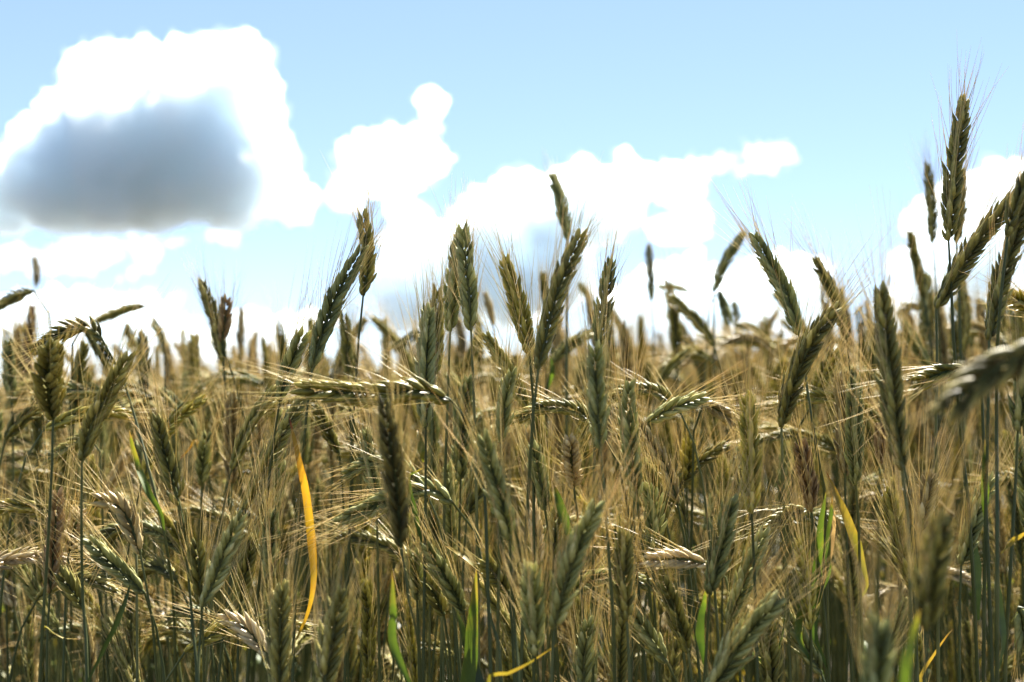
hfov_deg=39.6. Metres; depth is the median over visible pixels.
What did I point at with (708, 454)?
rye plant
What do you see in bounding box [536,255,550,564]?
rye plant
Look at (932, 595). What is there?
rye plant
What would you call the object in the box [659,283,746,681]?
rye plant
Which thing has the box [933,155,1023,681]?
rye plant
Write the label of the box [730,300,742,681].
rye plant
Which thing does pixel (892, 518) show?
rye plant
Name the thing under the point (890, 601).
rye plant
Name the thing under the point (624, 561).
rye plant
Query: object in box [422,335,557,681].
rye plant
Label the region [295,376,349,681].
rye plant
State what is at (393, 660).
rye plant
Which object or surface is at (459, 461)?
rye plant
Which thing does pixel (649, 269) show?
rye plant
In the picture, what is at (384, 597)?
rye plant
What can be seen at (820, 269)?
rye plant
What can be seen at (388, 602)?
rye plant
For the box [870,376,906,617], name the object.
rye plant
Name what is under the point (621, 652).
rye plant
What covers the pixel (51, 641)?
rye plant
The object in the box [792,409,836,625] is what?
rye plant
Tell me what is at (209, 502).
rye plant
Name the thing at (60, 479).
rye plant
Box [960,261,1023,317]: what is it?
rye plant
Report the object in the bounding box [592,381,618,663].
rye plant
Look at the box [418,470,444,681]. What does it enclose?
rye plant
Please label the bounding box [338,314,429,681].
rye plant
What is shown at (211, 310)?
rye plant
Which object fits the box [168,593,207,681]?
rye plant
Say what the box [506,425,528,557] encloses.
rye plant
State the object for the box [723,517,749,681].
rye plant
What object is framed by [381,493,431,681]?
rye plant
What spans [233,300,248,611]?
rye plant
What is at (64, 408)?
rye plant
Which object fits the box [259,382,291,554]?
rye plant
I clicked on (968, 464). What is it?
rye plant
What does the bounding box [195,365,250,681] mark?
rye plant
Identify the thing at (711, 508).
rye plant
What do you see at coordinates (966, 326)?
rye plant
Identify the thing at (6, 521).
rye plant
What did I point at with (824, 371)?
rye plant
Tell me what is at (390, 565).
rye plant
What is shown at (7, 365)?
rye plant
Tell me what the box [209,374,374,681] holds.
rye plant
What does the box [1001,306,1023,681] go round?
rye plant
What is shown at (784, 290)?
rye plant
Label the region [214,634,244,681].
rye plant
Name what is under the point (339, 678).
rye plant
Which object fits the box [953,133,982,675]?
rye plant
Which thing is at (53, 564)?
rye plant
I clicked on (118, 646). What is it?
rye plant
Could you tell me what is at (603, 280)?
rye plant
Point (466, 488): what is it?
rye plant
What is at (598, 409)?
rye plant
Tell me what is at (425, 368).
rye plant
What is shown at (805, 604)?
rye plant
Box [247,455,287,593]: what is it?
rye plant
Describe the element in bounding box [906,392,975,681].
rye plant
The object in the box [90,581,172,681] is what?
rye plant
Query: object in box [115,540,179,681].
rye plant
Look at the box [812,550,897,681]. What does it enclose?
rye plant
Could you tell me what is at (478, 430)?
rye plant
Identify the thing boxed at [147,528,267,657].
rye plant
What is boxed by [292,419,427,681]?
rye plant
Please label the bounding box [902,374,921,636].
rye plant
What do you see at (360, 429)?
rye plant
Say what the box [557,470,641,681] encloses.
rye plant
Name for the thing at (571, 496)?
rye plant
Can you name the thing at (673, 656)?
rye plant
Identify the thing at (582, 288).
rye plant
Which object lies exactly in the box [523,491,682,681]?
rye plant
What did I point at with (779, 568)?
rye plant
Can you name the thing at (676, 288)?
rye plant
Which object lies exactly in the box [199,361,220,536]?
rye plant
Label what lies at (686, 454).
rye plant
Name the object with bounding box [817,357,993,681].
rye plant
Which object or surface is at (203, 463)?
rye plant
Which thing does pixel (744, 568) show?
rye plant
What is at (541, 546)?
rye plant
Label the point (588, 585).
rye plant
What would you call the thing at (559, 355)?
rye plant
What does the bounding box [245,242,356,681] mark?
rye plant
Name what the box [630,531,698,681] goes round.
rye plant
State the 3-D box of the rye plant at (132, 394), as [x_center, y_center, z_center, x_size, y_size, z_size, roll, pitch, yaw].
[-0.497,0.657,1.783,0.206,1.275,0.095,0,-2,-12]
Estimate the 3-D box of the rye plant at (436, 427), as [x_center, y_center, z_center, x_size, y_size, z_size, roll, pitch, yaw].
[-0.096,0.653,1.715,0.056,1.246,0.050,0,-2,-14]
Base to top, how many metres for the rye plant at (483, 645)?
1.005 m
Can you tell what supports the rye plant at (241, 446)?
on the ground
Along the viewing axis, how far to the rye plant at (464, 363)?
1.98 m
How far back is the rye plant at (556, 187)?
1.70 m
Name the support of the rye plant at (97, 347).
on the ground
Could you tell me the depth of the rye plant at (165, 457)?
1.09 m
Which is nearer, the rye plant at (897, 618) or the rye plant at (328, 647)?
the rye plant at (328, 647)
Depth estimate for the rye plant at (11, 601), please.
1.50 m
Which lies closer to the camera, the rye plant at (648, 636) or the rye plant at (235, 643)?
the rye plant at (648, 636)
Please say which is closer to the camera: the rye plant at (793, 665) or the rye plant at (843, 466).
the rye plant at (843, 466)
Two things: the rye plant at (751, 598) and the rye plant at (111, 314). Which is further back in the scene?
the rye plant at (111, 314)
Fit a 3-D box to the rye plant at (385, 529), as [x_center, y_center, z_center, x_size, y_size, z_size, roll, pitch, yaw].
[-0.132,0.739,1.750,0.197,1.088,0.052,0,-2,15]
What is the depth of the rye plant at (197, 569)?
1.09 m
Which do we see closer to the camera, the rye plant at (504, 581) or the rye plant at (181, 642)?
the rye plant at (504, 581)
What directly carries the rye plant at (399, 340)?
on the ground
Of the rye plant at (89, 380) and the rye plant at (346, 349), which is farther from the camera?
the rye plant at (89, 380)
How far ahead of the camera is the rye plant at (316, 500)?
1.74 m
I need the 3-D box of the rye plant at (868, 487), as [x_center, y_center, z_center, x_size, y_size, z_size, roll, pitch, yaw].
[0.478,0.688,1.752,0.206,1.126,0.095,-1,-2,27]
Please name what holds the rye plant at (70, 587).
on the ground
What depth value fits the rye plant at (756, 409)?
1.88 m
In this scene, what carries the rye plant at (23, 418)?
on the ground
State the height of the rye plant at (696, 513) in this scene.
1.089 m
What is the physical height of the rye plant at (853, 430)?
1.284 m
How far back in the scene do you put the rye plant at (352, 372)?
1.70 m
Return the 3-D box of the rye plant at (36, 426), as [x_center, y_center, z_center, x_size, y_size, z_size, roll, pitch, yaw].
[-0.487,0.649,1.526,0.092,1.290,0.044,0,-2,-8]
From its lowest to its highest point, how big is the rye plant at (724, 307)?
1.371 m
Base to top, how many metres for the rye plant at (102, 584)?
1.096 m
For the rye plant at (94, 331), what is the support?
on the ground
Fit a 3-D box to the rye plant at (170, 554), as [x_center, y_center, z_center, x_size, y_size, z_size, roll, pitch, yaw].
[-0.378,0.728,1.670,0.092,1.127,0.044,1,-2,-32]
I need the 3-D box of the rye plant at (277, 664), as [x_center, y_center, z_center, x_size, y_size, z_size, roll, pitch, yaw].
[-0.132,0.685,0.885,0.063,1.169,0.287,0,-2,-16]
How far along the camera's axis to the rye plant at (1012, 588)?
1.85 m
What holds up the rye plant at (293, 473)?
on the ground
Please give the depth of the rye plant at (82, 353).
1.60 m
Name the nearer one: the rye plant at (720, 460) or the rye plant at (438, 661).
the rye plant at (720, 460)
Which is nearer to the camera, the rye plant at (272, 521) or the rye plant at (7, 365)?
the rye plant at (272, 521)
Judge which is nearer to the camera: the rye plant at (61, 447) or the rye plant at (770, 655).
the rye plant at (770, 655)
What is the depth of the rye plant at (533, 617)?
0.94 m
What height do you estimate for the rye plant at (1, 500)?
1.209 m
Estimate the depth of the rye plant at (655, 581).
1.90 m
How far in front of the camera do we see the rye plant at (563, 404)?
1.27 m
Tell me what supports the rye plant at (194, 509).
on the ground
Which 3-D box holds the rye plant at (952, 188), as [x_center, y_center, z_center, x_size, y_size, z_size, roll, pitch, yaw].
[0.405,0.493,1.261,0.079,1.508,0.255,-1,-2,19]
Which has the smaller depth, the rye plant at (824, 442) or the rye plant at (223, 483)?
the rye plant at (824, 442)
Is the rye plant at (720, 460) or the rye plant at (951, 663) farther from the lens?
the rye plant at (951, 663)
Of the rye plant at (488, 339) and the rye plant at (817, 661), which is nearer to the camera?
the rye plant at (817, 661)
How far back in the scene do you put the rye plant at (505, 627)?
1.29 m
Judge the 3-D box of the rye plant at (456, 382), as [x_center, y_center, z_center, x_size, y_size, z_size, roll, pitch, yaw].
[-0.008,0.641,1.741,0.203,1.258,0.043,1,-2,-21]
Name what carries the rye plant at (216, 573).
on the ground
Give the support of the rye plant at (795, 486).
on the ground
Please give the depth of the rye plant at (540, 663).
1.47 m
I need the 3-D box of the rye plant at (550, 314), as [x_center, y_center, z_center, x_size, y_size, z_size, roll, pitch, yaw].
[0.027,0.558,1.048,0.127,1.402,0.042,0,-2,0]
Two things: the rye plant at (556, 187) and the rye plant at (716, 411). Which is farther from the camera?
the rye plant at (556, 187)
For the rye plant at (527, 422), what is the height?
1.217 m
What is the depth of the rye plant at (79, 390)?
1.57 m
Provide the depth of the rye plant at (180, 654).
1.73 m
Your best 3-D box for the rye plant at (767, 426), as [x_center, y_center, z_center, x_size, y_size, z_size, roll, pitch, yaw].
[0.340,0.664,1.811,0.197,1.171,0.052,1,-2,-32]
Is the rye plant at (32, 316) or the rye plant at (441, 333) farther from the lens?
the rye plant at (32, 316)
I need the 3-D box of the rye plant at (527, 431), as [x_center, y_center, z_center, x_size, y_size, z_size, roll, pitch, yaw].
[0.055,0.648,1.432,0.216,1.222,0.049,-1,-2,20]
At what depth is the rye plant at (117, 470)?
1.68 m
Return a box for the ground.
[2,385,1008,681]
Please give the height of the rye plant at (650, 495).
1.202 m
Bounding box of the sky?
[0,0,1023,382]
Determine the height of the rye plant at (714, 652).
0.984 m
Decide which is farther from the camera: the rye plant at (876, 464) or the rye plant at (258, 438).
the rye plant at (876, 464)
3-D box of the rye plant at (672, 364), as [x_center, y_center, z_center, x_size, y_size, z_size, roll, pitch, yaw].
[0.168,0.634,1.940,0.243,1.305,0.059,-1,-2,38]
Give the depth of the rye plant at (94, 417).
1.07 m
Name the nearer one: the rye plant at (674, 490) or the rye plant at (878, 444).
the rye plant at (674, 490)
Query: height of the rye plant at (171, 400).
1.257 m
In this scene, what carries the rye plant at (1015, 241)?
on the ground
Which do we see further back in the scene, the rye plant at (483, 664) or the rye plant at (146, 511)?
the rye plant at (483, 664)
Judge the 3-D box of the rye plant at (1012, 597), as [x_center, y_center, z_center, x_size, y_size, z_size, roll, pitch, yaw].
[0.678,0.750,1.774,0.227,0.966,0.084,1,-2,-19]
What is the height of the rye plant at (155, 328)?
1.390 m
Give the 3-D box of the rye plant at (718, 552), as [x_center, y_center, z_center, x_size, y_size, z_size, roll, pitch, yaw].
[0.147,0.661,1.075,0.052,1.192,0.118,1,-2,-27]
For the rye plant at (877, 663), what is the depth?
0.70 m
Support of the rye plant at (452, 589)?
on the ground
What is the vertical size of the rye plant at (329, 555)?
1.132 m
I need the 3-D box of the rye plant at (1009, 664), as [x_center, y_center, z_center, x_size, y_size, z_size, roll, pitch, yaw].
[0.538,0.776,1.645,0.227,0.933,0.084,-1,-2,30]
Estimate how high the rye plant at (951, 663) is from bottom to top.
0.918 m
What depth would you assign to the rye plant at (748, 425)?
1.08 m
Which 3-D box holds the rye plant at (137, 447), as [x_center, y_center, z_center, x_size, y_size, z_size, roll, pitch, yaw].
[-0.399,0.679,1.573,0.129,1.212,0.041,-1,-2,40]
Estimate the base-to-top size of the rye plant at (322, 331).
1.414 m
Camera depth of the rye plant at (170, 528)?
1.40 m
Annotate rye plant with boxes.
[0,248,113,681]
[0,287,60,681]
[0,307,21,681]
[0,371,76,467]
[0,381,15,468]
[0,384,169,622]
[0,425,107,681]
[0,460,89,513]
[0,461,14,531]
[0,468,109,681]
[0,470,24,681]
[0,509,130,569]
[0,517,73,681]
[0,538,26,681]
[0,600,148,681]
[2,356,162,681]
[2,500,91,681]
[3,293,176,681]
[6,306,27,681]
[8,396,111,681]
[8,550,146,681]
[17,281,43,681]
[17,404,101,681]
[19,483,165,681]
[20,366,46,660]
[23,511,121,681]
[25,430,158,681]
[26,434,109,669]
[30,249,42,583]
[42,367,193,671]
[45,432,80,681]
[48,470,138,681]
[58,403,101,663]
[62,473,100,681]
[63,316,97,681]
[64,523,138,681]
[65,333,117,681]
[71,605,216,681]
[72,338,104,664]
[76,272,182,681]
[76,430,145,681]
[77,430,106,681]
[83,487,215,681]
[86,591,142,681]
[87,303,166,676]
[88,381,117,681]
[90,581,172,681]
[111,360,238,681]
[113,323,145,681]
[115,417,170,681]
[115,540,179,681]
[119,340,197,681]
[124,485,259,556]
[127,304,162,681]
[129,466,164,615]
[137,483,226,681]
[139,368,227,665]
[140,565,184,675]
[142,584,234,681]
[144,441,249,681]
[145,313,167,668]
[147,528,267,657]
[154,576,188,681]
[155,346,301,665]
[158,485,192,671]
[166,576,362,681]
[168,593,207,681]
[170,474,224,681]
[181,249,233,655]
[181,390,221,632]
[185,457,311,572]
[189,478,288,681]
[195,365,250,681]
[197,431,307,681]
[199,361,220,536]
[205,361,307,681]
[207,331,492,681]
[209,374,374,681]
[211,347,249,657]
[211,463,245,670]
[214,259,259,521]
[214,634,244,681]
[217,355,336,681]
[227,449,283,681]
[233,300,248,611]
[236,419,303,681]
[239,448,317,675]
[240,486,324,681]
[242,371,276,681]
[242,388,376,679]
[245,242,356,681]
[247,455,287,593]
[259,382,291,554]
[261,437,502,681]
[279,552,304,680]
[285,434,485,679]
[289,180,405,681]
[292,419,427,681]
[294,357,315,681]
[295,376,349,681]
[297,358,327,681]
[302,462,328,681]
[311,491,393,681]
[315,433,460,681]
[315,477,357,615]
[318,348,348,598]
[321,598,362,681]
[325,277,359,681]
[333,141,407,681]
[333,300,366,681]
[335,375,380,681]
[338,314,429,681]
[341,578,364,681]
[343,405,383,483]
[345,480,379,681]
[350,510,478,608]
[350,541,386,681]
[350,546,413,681]
[356,489,466,627]
[359,341,409,681]
[373,329,438,626]
[377,406,415,658]
[381,463,566,681]
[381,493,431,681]
[381,623,494,676]
[385,467,442,574]
[390,224,465,681]
[392,540,452,681]
[400,594,493,649]
[404,517,481,647]
[410,462,437,647]
[414,368,450,543]
[415,554,448,681]
[416,234,449,681]
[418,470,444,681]
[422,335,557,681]
[426,179,488,681]
[428,430,469,681]
[430,172,488,669]
[431,398,517,681]
[433,612,448,679]
[440,319,490,624]
[440,358,505,573]
[441,327,487,681]
[443,501,515,681]
[451,394,645,665]
[458,439,516,681]
[458,548,535,681]
[460,542,527,642]
[461,300,549,681]
[462,176,547,681]
[469,380,486,675]
[478,281,505,678]
[480,575,521,658]
[481,290,536,681]
[489,376,646,681]
[493,447,567,681]
[499,371,617,644]
[499,494,632,681]
[503,538,563,681]
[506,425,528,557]
[507,383,554,672]
[509,387,559,681]
[509,469,553,681]
[513,401,530,681]
[519,152,628,681]
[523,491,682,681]
[524,347,558,681]
[524,616,571,681]
[535,390,603,625]
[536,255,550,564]
[538,508,556,678]
[540,148,574,681]
[540,391,676,681]
[543,476,576,681]
[544,531,702,671]
[545,322,593,680]
[547,257,623,681]
[553,421,575,593]
[555,539,609,681]
[556,584,585,662]
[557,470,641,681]
[557,558,603,681]
[567,387,592,613]
[574,435,592,609]
[577,282,593,306]
[578,359,719,651]
[579,522,733,681]
[579,535,612,681]
[580,390,707,678]
[584,315,655,679]
[584,545,676,681]
[586,199,630,681]
[586,559,696,623]
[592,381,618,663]
[592,446,657,681]
[596,603,645,681]
[597,562,648,681]
[605,388,701,681]
[607,395,687,681]
[612,486,763,597]
[630,357,770,681]
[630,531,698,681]
[634,407,766,681]
[634,422,683,681]
[635,328,712,670]
[635,344,659,551]
[641,233,663,681]
[656,282,712,503]
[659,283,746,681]
[663,610,692,681]
[664,586,783,680]
[671,390,730,681]
[686,412,761,668]
[687,400,776,681]
[691,290,733,668]
[695,432,768,681]
[697,501,827,681]
[701,178,829,658]
[701,580,736,657]
[704,419,738,639]
[705,525,846,681]
[712,220,752,645]
[715,318,784,681]
[717,405,874,601]
[723,444,813,642]
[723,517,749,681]
[728,410,833,681]
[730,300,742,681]
[733,320,787,680]
[733,357,927,681]
[733,563,791,681]
[736,558,781,622]
[737,488,887,623]
[740,377,768,664]
[754,481,778,681]
[756,552,805,584]
[756,561,825,681]
[767,422,800,681]
[770,430,799,681]
[771,380,835,681]
[774,218,898,681]
[774,464,839,681]
[777,198,861,681]
[777,301,872,643]
[778,614,803,681]
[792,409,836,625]
[800,351,827,681]
[812,186,928,681]
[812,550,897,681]
[813,355,907,635]
[815,308,874,681]
[816,332,869,681]
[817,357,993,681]
[818,448,961,681]
[822,472,989,672]
[835,457,876,681]
[842,513,932,681]
[845,431,918,681]
[846,385,866,681]
[856,391,881,648]
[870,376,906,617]
[873,392,906,651]
[874,564,899,651]
[887,559,1005,620]
[888,403,1016,681]
[888,576,913,656]
[891,286,965,681]
[893,196,961,681]
[893,275,957,681]
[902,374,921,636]
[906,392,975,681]
[907,130,951,623]
[909,340,1023,444]
[919,38,1006,681]
[922,514,994,581]
[923,531,953,677]
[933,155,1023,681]
[938,439,1017,497]
[940,594,964,681]
[946,245,981,668]
[951,401,979,648]
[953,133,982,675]
[953,451,1018,498]
[956,424,1023,681]
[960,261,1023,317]
[969,568,1018,613]
[979,644,1023,681]
[981,129,1023,681]
[988,563,1023,674]
[990,408,1020,681]
[994,124,1023,681]
[999,404,1023,527]
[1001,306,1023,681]
[1011,606,1023,681]
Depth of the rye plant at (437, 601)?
1.14 m
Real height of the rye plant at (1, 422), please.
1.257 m
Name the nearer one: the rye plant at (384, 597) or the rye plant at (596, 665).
the rye plant at (596, 665)
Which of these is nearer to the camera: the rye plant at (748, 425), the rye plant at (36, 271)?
the rye plant at (748, 425)
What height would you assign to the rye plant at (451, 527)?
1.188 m
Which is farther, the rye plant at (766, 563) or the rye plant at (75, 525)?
the rye plant at (766, 563)
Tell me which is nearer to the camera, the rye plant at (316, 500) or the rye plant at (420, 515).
the rye plant at (420, 515)
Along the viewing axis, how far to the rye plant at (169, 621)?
1.44 m
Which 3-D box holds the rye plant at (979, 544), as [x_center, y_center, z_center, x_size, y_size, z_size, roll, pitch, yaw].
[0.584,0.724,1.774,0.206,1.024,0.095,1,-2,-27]
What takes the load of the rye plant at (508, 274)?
on the ground
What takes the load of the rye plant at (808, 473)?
on the ground
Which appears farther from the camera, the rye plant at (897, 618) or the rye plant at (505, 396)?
the rye plant at (897, 618)
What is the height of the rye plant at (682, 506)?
1.201 m
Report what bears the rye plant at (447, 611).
on the ground
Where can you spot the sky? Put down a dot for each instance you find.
(137, 136)
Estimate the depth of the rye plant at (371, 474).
1.26 m
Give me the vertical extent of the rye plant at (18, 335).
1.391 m
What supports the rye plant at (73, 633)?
on the ground
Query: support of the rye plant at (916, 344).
on the ground
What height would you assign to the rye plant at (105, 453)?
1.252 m
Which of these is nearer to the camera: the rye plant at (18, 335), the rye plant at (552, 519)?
the rye plant at (552, 519)
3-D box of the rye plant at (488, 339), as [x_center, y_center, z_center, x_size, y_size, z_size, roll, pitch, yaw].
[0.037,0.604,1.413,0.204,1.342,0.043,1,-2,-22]
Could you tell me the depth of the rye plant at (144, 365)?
1.81 m
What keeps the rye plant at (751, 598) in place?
on the ground
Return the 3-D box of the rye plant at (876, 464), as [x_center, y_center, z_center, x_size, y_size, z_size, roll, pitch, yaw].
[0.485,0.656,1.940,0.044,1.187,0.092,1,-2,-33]
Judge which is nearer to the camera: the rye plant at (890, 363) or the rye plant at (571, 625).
the rye plant at (890, 363)
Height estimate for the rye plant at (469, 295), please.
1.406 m
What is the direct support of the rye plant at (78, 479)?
on the ground
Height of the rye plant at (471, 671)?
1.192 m
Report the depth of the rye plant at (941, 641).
1.79 m
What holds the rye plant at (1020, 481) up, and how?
on the ground
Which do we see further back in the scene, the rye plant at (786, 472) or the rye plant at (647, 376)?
the rye plant at (647, 376)
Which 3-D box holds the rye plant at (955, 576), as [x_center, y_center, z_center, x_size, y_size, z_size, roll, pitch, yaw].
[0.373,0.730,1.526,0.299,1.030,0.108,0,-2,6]
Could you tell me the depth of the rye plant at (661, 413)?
1.24 m
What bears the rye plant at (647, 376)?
on the ground
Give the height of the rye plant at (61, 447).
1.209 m
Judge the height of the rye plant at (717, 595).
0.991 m
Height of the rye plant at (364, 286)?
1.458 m
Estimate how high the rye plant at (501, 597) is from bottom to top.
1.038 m
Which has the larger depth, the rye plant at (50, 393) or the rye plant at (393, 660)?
the rye plant at (393, 660)
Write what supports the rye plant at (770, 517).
on the ground
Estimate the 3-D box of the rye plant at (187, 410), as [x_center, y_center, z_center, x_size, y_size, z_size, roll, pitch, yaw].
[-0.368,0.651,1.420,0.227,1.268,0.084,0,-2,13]
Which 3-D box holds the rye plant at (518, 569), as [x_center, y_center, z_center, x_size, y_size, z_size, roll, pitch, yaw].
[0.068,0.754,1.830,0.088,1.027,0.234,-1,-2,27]
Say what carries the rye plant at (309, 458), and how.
on the ground
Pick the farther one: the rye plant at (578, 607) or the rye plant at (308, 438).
the rye plant at (308, 438)
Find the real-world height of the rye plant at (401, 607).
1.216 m
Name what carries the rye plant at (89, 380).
on the ground
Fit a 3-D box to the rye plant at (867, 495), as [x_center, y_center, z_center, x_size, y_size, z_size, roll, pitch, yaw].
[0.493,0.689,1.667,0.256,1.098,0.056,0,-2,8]
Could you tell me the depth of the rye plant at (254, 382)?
1.87 m
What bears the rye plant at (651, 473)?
on the ground
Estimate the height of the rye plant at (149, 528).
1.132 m
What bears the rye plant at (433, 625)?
on the ground
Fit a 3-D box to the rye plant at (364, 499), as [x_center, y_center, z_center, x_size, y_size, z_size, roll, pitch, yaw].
[-0.262,0.667,1.792,0.197,1.228,0.052,0,-2,-6]
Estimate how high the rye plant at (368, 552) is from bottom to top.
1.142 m
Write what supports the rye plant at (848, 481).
on the ground
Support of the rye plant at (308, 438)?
on the ground
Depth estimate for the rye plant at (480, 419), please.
1.67 m
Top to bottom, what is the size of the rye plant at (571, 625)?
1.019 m
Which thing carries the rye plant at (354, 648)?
on the ground
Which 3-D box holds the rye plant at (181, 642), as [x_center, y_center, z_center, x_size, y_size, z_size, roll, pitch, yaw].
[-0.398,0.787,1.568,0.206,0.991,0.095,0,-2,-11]
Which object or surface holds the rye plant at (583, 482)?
on the ground
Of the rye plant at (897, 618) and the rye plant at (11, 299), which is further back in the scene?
the rye plant at (11, 299)
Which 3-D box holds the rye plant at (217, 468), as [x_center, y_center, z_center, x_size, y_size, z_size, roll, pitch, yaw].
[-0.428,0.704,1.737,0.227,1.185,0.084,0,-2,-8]
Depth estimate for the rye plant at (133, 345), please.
2.30 m
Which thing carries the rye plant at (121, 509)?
on the ground
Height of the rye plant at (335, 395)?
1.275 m
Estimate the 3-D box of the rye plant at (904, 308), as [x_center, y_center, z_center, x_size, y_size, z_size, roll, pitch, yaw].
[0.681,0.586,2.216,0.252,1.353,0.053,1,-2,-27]
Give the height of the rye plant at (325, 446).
1.167 m
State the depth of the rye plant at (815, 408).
1.72 m
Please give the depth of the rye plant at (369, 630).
1.30 m
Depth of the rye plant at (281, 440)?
1.30 m
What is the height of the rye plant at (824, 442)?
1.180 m
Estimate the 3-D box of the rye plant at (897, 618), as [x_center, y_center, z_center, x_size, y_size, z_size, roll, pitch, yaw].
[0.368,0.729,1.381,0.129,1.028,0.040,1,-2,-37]
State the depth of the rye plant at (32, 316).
2.00 m
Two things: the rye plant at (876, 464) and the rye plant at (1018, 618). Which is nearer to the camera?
the rye plant at (1018, 618)
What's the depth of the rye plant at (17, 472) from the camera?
1.82 m
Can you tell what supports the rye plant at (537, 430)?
on the ground
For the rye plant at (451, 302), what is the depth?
1.27 m
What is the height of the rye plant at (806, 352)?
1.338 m
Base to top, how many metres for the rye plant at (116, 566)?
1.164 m
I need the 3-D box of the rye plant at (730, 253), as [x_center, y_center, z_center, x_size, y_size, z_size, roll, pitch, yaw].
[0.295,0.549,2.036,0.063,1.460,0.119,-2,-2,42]
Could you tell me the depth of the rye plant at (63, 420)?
1.39 m
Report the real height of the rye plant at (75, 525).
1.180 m
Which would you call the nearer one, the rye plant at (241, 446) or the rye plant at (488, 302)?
the rye plant at (241, 446)
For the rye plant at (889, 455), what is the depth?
1.66 m
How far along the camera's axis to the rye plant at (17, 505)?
1.34 m
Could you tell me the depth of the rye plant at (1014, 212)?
1.04 m
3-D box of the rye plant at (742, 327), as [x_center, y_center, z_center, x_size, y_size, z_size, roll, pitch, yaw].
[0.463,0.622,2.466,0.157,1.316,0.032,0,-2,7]
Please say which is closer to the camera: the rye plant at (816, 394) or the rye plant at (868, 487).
the rye plant at (816, 394)
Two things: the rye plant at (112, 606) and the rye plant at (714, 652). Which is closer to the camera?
the rye plant at (112, 606)
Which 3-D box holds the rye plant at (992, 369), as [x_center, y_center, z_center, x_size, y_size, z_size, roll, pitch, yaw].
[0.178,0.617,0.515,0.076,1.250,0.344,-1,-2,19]
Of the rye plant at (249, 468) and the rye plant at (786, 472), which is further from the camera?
the rye plant at (249, 468)
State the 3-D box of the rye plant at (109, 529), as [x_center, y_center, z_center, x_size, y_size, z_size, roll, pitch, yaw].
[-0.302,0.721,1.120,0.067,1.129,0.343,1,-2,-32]
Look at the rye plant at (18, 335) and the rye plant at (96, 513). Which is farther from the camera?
the rye plant at (18, 335)
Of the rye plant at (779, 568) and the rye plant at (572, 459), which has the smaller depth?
the rye plant at (572, 459)
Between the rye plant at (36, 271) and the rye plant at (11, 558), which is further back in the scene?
the rye plant at (36, 271)
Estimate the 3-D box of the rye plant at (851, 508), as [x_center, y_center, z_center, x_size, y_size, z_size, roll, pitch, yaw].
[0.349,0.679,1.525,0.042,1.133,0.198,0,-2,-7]
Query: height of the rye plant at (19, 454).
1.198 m
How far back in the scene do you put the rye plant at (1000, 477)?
1.55 m
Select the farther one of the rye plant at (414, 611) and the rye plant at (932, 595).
the rye plant at (414, 611)
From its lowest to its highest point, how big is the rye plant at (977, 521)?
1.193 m
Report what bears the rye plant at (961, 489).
on the ground
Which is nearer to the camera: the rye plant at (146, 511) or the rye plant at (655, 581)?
the rye plant at (146, 511)
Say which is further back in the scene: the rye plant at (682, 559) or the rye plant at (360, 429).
the rye plant at (360, 429)
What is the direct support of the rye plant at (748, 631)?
on the ground
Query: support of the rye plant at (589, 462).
on the ground
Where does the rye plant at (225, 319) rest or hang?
on the ground
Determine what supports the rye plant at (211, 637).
on the ground
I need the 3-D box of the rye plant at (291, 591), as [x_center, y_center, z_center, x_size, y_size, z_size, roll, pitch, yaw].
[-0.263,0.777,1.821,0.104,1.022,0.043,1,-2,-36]
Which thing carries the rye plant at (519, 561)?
on the ground
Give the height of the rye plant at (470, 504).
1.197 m
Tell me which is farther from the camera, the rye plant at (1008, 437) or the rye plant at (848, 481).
the rye plant at (1008, 437)
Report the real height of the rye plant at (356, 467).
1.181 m
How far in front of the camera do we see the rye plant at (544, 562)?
1.57 m
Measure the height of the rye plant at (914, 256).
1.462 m
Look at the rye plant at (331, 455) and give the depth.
1.56 m
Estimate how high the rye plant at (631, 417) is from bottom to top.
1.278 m
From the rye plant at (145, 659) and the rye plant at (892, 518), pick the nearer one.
the rye plant at (892, 518)
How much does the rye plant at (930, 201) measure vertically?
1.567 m
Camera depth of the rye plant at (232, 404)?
1.49 m
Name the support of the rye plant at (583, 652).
on the ground
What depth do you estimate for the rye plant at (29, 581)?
1.40 m
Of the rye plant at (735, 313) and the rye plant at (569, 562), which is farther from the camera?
the rye plant at (735, 313)
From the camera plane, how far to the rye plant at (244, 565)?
1.22 m
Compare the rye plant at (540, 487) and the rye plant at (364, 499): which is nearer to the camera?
the rye plant at (540, 487)
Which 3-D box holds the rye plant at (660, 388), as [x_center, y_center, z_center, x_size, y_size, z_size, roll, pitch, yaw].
[0.172,0.629,1.258,0.299,1.233,0.108,-1,-2,32]
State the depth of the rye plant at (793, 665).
1.88 m
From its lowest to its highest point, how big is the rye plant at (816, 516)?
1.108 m
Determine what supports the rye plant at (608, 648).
on the ground
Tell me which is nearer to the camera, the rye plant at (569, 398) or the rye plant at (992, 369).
the rye plant at (992, 369)
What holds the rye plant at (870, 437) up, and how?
on the ground

